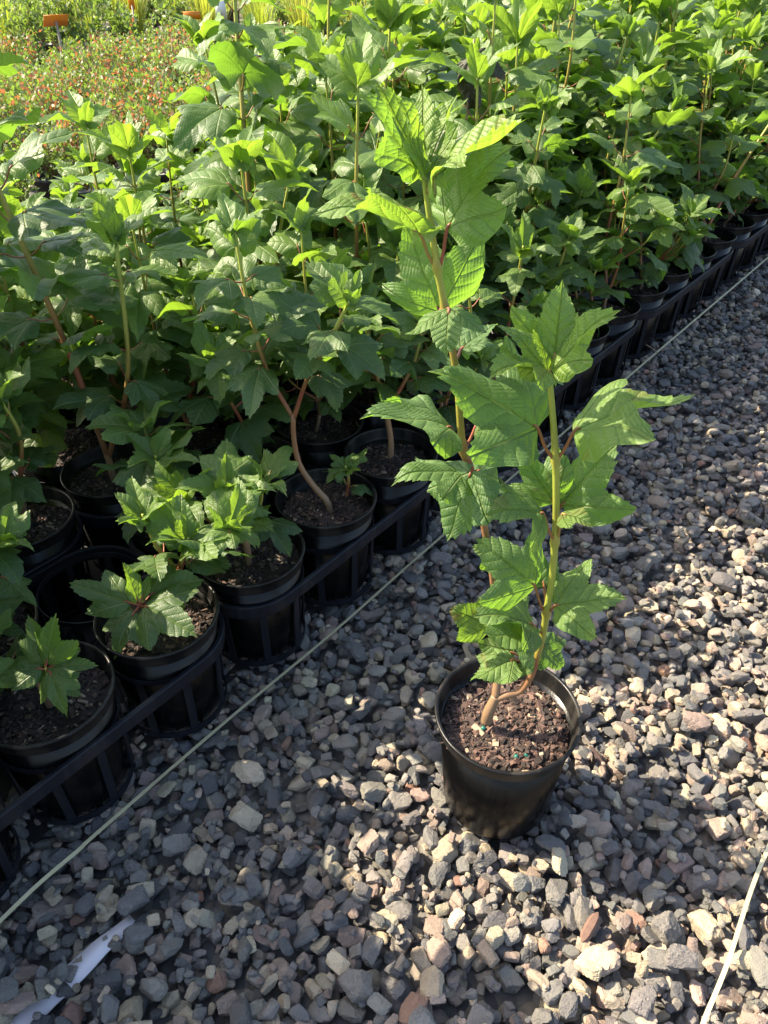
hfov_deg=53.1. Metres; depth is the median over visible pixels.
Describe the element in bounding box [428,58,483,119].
potted plant
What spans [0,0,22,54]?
grass tuft plant
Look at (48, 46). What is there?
leafy shrub
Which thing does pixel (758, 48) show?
potted plant
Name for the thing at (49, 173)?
flowering shrub
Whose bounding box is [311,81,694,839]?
potted plant
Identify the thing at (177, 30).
flowering shrub
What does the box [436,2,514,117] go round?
potted plant
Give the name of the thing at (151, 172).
potted plant
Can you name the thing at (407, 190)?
potted plant
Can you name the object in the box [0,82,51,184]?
flowering shrub
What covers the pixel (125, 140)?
potted plant
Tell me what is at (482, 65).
potted plant
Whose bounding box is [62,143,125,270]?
potted plant
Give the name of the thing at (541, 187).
potted plant
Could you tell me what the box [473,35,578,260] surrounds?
potted plant
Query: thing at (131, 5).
price card
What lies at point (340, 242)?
potted plant
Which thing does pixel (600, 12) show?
potted plant
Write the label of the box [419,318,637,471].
carry tray
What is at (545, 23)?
potted plant
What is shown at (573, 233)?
potted plant
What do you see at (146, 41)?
flowering shrub
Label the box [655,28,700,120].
potted plant
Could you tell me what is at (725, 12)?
potted plant
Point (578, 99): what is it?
potted plant
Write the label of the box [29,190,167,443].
potted plant
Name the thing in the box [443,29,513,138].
potted plant
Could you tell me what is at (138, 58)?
flowering shrub
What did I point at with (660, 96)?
potted plant
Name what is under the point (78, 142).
flowering shrub
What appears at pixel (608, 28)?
potted plant
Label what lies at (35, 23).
leafy shrub
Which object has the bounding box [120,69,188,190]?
flowering shrub
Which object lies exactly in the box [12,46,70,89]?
flowering shrub
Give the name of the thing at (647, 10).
potted plant
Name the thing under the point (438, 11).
potted plant
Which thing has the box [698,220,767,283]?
carry tray
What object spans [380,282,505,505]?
potted plant
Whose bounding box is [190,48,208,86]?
flowering shrub
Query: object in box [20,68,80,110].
flowering shrub
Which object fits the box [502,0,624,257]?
potted plant
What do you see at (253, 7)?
grass tuft plant
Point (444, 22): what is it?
leafy shrub
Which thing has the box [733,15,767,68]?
potted plant
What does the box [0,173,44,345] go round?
potted plant
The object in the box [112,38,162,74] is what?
flowering shrub
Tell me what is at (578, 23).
potted plant
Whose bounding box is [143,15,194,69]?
flowering shrub
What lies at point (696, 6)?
potted plant
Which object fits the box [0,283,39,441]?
potted plant
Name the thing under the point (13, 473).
potted plant
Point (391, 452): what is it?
potted plant
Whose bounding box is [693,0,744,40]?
potted plant
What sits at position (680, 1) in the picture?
potted plant
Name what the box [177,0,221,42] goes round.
grass tuft plant
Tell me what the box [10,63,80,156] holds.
flowering shrub
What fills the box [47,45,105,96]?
flowering shrub
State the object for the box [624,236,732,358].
carry tray
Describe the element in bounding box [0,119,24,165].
flowering shrub
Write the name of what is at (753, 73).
potted plant
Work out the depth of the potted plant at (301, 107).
1.78 m
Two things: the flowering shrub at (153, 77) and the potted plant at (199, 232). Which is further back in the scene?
the flowering shrub at (153, 77)
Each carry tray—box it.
[0,474,91,626]
[0,545,226,897]
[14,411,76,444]
[14,417,276,574]
[127,422,470,666]
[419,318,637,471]
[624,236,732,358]
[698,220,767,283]
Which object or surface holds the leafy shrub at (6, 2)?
on the ground at (526, 1000)
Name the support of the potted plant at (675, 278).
in the carry tray at (645, 315)
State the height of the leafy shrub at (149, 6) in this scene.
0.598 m
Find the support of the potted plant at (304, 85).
on the bed ground at (36, 832)
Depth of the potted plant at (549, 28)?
3.39 m
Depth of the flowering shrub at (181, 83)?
4.21 m
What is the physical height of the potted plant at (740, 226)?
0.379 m
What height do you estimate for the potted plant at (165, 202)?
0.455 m
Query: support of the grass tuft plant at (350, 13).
on the ground at (526, 1000)
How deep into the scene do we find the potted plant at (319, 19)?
2.70 m
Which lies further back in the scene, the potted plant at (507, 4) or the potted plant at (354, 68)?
the potted plant at (507, 4)
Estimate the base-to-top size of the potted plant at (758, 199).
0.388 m
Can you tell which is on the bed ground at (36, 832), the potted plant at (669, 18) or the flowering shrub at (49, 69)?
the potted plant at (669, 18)
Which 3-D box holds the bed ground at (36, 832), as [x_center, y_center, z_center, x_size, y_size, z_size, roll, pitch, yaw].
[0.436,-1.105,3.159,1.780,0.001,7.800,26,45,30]
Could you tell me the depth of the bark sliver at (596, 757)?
1.20 m
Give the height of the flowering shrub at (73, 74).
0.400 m
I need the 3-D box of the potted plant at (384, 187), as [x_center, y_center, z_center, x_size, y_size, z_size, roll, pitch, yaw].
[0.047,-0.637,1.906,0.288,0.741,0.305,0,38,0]
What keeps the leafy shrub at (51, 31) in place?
on the ground at (526, 1000)
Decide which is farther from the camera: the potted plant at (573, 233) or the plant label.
the plant label
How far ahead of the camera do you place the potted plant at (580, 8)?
3.33 m
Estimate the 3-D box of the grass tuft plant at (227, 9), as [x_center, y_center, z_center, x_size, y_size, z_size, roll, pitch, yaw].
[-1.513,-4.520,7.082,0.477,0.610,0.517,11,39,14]
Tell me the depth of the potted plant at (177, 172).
2.43 m
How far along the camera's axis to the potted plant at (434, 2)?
2.96 m
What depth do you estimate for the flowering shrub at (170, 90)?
3.36 m
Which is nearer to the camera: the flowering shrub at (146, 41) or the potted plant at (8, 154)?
the potted plant at (8, 154)
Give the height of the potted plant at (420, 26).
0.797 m
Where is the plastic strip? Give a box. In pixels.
[11,915,134,1023]
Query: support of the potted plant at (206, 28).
on the bed ground at (36, 832)
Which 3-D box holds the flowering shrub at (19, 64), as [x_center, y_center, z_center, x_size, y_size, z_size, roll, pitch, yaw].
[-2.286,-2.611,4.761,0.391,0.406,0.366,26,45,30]
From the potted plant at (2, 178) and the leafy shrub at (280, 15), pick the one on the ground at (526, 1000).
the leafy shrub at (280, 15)
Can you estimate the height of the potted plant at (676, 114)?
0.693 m
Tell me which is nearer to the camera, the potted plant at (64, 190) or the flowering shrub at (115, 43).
the potted plant at (64, 190)
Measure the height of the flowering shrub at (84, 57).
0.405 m
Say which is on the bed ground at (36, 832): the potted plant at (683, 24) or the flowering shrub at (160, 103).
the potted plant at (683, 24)
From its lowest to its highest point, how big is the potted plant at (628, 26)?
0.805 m
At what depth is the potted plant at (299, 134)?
1.75 m
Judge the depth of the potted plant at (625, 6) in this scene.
3.36 m
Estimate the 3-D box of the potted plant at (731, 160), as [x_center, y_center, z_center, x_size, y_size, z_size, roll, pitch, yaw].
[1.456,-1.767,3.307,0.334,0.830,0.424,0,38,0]
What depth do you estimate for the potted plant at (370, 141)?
1.86 m
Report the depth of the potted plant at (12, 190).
1.71 m
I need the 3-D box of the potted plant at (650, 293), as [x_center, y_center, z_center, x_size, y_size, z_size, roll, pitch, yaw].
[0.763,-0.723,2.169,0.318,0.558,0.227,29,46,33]
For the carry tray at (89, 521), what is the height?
0.155 m
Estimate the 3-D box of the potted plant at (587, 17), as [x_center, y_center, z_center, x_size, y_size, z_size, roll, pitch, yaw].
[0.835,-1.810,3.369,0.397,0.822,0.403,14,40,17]
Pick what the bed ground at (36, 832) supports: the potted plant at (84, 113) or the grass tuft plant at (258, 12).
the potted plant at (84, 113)
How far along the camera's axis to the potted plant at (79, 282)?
1.28 m
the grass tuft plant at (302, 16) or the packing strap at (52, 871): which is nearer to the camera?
the packing strap at (52, 871)
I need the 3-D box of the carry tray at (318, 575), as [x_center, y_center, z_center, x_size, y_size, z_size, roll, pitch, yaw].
[-0.120,-0.013,1.580,0.375,0.155,0.762,26,45,30]
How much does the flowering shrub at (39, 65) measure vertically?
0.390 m
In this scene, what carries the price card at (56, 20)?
on the ground at (526, 1000)
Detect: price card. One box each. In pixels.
[43,14,67,64]
[128,0,136,31]
[183,11,200,48]
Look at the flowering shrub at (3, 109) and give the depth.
3.25 m
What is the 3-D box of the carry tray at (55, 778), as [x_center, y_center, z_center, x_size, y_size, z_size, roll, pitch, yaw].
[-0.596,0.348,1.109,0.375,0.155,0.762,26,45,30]
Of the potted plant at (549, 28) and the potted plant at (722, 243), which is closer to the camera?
the potted plant at (722, 243)
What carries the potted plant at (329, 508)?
in the carry tray at (318, 575)
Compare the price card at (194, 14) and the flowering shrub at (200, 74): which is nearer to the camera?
the flowering shrub at (200, 74)
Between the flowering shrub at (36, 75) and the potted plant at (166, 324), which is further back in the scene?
the flowering shrub at (36, 75)
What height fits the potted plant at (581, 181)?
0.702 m
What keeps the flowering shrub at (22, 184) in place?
on the ground at (526, 1000)
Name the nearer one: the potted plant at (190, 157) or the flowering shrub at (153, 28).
the potted plant at (190, 157)
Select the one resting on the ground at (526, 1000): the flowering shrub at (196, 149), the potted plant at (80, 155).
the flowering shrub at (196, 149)
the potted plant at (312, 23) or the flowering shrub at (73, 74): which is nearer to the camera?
the potted plant at (312, 23)
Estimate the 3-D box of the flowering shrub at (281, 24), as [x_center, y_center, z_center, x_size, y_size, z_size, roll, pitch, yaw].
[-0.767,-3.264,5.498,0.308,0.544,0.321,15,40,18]
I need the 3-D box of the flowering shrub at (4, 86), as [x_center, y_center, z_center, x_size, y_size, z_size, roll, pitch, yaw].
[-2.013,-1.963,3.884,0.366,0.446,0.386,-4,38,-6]
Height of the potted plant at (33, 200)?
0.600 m
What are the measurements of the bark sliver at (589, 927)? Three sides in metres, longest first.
0.044 x 0.015 x 0.005 m
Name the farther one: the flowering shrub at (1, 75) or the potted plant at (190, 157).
the flowering shrub at (1, 75)
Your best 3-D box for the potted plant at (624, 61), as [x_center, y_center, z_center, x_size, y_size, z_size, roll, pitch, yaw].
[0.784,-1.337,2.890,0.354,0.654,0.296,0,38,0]
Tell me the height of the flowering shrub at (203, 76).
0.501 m
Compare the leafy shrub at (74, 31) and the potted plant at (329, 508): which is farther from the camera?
the leafy shrub at (74, 31)
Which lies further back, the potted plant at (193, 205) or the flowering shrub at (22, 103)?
the flowering shrub at (22, 103)
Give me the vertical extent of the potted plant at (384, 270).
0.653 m
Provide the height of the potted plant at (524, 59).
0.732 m
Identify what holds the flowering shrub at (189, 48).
on the ground at (526, 1000)
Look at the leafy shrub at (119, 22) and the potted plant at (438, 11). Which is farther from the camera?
the leafy shrub at (119, 22)
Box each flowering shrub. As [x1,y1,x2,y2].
[0,20,41,64]
[0,50,63,151]
[0,65,28,139]
[0,75,14,146]
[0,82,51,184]
[0,85,27,148]
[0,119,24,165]
[2,51,28,115]
[3,132,44,201]
[9,111,82,198]
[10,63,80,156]
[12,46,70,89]
[14,48,57,77]
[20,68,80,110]
[38,45,86,91]
[40,84,121,213]
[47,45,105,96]
[50,85,143,174]
[53,55,109,158]
[56,33,115,62]
[62,70,123,107]
[63,27,128,86]
[66,42,105,73]
[83,67,142,157]
[87,28,148,83]
[88,29,136,81]
[91,83,171,210]
[93,26,146,65]
[94,58,166,121]
[96,58,158,111]
[105,47,175,148]
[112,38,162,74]
[113,28,180,113]
[119,23,175,59]
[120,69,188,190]
[137,29,195,86]
[139,59,203,117]
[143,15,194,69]
[143,20,185,48]
[150,70,209,149]
[159,10,214,49]
[163,18,189,45]
[171,33,196,82]
[175,77,211,153]
[184,37,226,79]
[186,64,228,108]
[187,46,208,85]
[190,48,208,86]
[260,12,299,33]
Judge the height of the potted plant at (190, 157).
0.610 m
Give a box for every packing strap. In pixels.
[0,257,767,922]
[700,844,767,1023]
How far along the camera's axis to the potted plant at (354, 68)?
1.43 m
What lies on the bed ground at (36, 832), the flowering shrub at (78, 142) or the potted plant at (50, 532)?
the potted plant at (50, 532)
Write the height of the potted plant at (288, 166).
0.740 m
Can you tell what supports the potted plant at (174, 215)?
on the bed ground at (36, 832)
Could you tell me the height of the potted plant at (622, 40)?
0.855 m
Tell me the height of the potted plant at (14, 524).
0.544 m
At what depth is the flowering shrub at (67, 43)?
5.30 m
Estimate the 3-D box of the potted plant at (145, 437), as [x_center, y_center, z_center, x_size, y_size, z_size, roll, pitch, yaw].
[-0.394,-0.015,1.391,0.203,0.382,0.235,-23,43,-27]
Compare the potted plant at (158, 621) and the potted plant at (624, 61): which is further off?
the potted plant at (624, 61)
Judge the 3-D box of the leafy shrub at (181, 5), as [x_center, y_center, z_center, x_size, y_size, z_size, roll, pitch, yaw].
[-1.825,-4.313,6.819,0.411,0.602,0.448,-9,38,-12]
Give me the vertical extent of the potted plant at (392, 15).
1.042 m
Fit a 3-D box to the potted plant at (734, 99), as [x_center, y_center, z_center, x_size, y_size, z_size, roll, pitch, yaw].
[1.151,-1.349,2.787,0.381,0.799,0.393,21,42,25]
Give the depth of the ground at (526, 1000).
1.13 m
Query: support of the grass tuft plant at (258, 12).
on the ground at (526, 1000)
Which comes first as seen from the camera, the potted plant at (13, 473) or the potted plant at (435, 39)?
the potted plant at (13, 473)
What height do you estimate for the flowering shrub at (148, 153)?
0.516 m
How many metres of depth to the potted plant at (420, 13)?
2.33 m
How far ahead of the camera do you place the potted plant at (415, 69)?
2.20 m
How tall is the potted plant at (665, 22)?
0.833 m
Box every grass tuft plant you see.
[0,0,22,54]
[44,0,82,52]
[72,5,105,52]
[104,0,124,42]
[115,0,147,50]
[163,0,191,34]
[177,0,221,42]
[209,0,231,43]
[226,0,239,23]
[231,0,282,24]
[237,0,271,16]
[238,1,254,24]
[278,0,312,37]
[339,1,370,25]
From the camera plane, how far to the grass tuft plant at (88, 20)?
6.28 m
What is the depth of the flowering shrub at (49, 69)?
3.91 m
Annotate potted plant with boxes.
[0,52,194,568]
[0,150,21,196]
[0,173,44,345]
[0,180,99,527]
[0,186,42,346]
[0,192,131,419]
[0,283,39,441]
[0,355,86,621]
[0,501,38,657]
[0,595,126,815]
[0,810,11,881]
[10,328,45,476]
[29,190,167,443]
[31,180,133,270]
[38,90,197,374]
[48,158,92,212]
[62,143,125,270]
[69,476,261,729]
[72,109,205,401]
[81,190,236,473]
[85,400,209,574]
[99,165,177,268]
[132,104,207,270]
[141,438,304,658]
[155,182,190,246]
[160,164,188,214]
[168,0,275,207]
[168,101,214,208]
[169,310,300,517]
[171,125,326,428]
[172,0,300,277]
[175,152,213,248]
[178,198,217,251]
[181,191,397,599]
[196,48,350,266]
[205,12,288,152]
[239,49,328,283]
[241,30,337,229]
[251,187,374,472]
[255,0,435,234]
[261,20,327,234]
[267,25,370,284]
[275,32,426,398]
[284,5,340,84]
[307,18,354,165]
[309,0,375,37]
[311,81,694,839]
[315,168,400,322]
[318,118,368,236]
[321,85,404,236]
[321,294,458,548]
[326,167,441,431]
[328,0,447,151]
[343,5,432,124]
[347,89,429,337]
[368,98,488,394]
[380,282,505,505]
[383,18,481,118]
[388,0,449,90]
[389,119,464,200]
[403,42,540,361]
[412,6,437,51]
[418,39,505,283]
[422,0,465,81]
[423,0,500,55]
[423,0,573,282]
[424,210,559,467]
[428,3,510,79]
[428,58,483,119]
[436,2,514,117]
[443,0,490,47]
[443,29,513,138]
[458,0,511,40]
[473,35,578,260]
[481,208,608,432]
[490,79,577,337]
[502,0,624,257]
[505,44,552,172]
[505,86,617,299]
[508,20,608,164]
[511,0,619,77]
[535,76,698,293]
[542,20,557,32]
[546,23,562,31]
[548,0,603,31]
[550,0,621,127]
[556,0,617,67]
[559,57,596,149]
[560,0,618,63]
[561,252,631,404]
[566,63,684,377]
[570,40,680,272]
[572,15,646,225]
[574,7,657,190]
[576,58,634,190]
[582,0,696,190]
[582,31,675,191]
[591,0,653,64]
[597,0,694,48]
[597,69,696,267]
[600,0,701,111]
[604,146,721,354]
[606,2,621,38]
[609,0,644,38]
[628,0,715,175]
[632,196,703,332]
[642,74,704,252]
[643,0,702,12]
[645,8,666,28]
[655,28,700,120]
[656,38,761,313]
[658,2,704,53]
[659,3,691,61]
[668,10,708,100]
[668,92,767,296]
[671,6,760,219]
[675,1,698,104]
[682,0,767,158]
[687,0,767,190]
[687,7,747,163]
[688,11,766,175]
[692,6,702,33]
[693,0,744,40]
[699,165,764,279]
[712,0,767,162]
[720,61,767,265]
[729,35,767,144]
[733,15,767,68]
[742,176,767,251]
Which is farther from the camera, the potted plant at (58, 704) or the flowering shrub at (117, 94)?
the flowering shrub at (117, 94)
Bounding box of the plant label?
[215,1,226,18]
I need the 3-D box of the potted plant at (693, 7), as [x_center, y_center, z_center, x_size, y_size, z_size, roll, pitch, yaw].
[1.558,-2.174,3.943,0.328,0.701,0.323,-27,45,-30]
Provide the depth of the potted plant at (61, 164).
2.14 m
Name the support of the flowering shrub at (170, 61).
on the ground at (526, 1000)
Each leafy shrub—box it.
[0,0,15,15]
[0,0,46,88]
[3,0,46,64]
[7,0,55,60]
[34,0,73,65]
[48,0,112,52]
[74,0,111,50]
[103,0,161,43]
[142,0,158,28]
[142,0,164,49]
[151,0,195,35]
[267,0,310,29]
[341,0,381,32]
[436,13,451,25]
[439,1,462,55]
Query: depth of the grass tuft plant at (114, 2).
7.98 m
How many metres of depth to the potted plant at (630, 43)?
2.78 m
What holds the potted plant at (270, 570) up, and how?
in the carry tray at (318, 575)
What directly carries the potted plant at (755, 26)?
in the carry tray at (737, 245)
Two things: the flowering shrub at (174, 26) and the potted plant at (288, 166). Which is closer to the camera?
the potted plant at (288, 166)
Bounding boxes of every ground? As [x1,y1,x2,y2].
[0,0,767,1023]
[0,512,435,843]
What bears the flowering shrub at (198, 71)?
on the ground at (526, 1000)
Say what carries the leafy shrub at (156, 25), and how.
on the ground at (526, 1000)
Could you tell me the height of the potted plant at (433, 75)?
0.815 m
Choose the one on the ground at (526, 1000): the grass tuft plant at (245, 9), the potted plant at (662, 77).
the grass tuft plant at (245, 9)
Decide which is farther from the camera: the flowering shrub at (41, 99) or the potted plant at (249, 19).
the flowering shrub at (41, 99)
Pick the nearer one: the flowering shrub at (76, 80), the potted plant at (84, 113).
the potted plant at (84, 113)
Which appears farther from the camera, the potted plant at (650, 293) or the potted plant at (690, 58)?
the potted plant at (690, 58)
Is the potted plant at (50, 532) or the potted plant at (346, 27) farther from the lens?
the potted plant at (346, 27)
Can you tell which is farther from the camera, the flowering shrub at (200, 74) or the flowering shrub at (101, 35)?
the flowering shrub at (101, 35)
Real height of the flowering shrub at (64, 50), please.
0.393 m
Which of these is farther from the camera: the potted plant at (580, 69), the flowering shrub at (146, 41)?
the flowering shrub at (146, 41)
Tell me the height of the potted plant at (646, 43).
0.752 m
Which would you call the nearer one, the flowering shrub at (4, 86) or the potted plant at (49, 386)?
the potted plant at (49, 386)
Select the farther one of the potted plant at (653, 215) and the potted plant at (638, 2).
the potted plant at (638, 2)
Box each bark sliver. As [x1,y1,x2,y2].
[580,912,598,942]
[589,746,606,772]
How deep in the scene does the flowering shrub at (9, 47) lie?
4.98 m
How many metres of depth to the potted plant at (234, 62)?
1.59 m
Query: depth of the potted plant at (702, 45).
2.47 m
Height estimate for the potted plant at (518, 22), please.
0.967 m
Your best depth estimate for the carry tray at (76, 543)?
1.39 m
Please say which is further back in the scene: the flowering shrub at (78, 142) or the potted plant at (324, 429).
the flowering shrub at (78, 142)
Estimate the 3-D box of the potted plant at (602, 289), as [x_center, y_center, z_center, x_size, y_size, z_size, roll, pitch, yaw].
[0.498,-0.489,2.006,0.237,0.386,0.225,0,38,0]
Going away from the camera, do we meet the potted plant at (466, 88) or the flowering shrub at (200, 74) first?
the potted plant at (466, 88)
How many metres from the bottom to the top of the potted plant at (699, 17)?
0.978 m
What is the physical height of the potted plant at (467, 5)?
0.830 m
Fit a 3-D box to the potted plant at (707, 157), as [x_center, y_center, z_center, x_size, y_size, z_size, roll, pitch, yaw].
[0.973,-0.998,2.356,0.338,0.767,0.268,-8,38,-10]
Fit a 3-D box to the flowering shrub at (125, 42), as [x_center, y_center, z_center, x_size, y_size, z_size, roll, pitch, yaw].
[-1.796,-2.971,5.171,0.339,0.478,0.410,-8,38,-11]
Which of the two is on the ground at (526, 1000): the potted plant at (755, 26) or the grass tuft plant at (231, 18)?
the grass tuft plant at (231, 18)
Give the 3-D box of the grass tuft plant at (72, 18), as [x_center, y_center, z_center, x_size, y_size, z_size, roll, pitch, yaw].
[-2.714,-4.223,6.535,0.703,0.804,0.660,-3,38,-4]
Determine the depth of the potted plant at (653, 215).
1.90 m
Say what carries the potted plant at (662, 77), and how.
on the bed ground at (36, 832)
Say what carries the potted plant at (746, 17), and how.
in the carry tray at (737, 245)
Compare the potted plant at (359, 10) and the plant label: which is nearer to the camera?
the potted plant at (359, 10)
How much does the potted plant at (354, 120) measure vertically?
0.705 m
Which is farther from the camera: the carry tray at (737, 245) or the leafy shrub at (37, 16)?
the leafy shrub at (37, 16)
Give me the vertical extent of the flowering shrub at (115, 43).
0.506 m
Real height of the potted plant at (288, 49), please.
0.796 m
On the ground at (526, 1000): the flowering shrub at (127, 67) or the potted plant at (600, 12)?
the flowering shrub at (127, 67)
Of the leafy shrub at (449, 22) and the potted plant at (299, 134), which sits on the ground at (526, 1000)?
the leafy shrub at (449, 22)
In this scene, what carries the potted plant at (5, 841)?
in the carry tray at (55, 778)
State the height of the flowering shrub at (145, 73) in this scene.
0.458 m
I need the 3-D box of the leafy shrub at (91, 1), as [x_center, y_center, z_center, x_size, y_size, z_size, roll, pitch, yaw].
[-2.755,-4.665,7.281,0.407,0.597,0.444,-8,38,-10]
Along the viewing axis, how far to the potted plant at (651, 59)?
2.20 m
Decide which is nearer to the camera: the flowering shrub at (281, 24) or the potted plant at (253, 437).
the potted plant at (253, 437)
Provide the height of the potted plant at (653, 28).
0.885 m
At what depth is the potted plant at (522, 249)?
1.60 m
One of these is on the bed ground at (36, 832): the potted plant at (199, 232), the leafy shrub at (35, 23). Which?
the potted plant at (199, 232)
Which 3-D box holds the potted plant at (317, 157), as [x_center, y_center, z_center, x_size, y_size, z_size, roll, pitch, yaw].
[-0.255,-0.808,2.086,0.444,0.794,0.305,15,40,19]
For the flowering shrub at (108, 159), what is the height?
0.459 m
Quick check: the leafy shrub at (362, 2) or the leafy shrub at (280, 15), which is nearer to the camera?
the leafy shrub at (362, 2)
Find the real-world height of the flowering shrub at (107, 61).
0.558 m
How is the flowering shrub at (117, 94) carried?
on the ground at (526, 1000)
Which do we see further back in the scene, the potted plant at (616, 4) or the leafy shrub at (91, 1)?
the leafy shrub at (91, 1)
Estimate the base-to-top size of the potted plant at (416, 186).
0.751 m
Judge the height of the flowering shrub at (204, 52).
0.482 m
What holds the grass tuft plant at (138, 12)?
on the ground at (526, 1000)

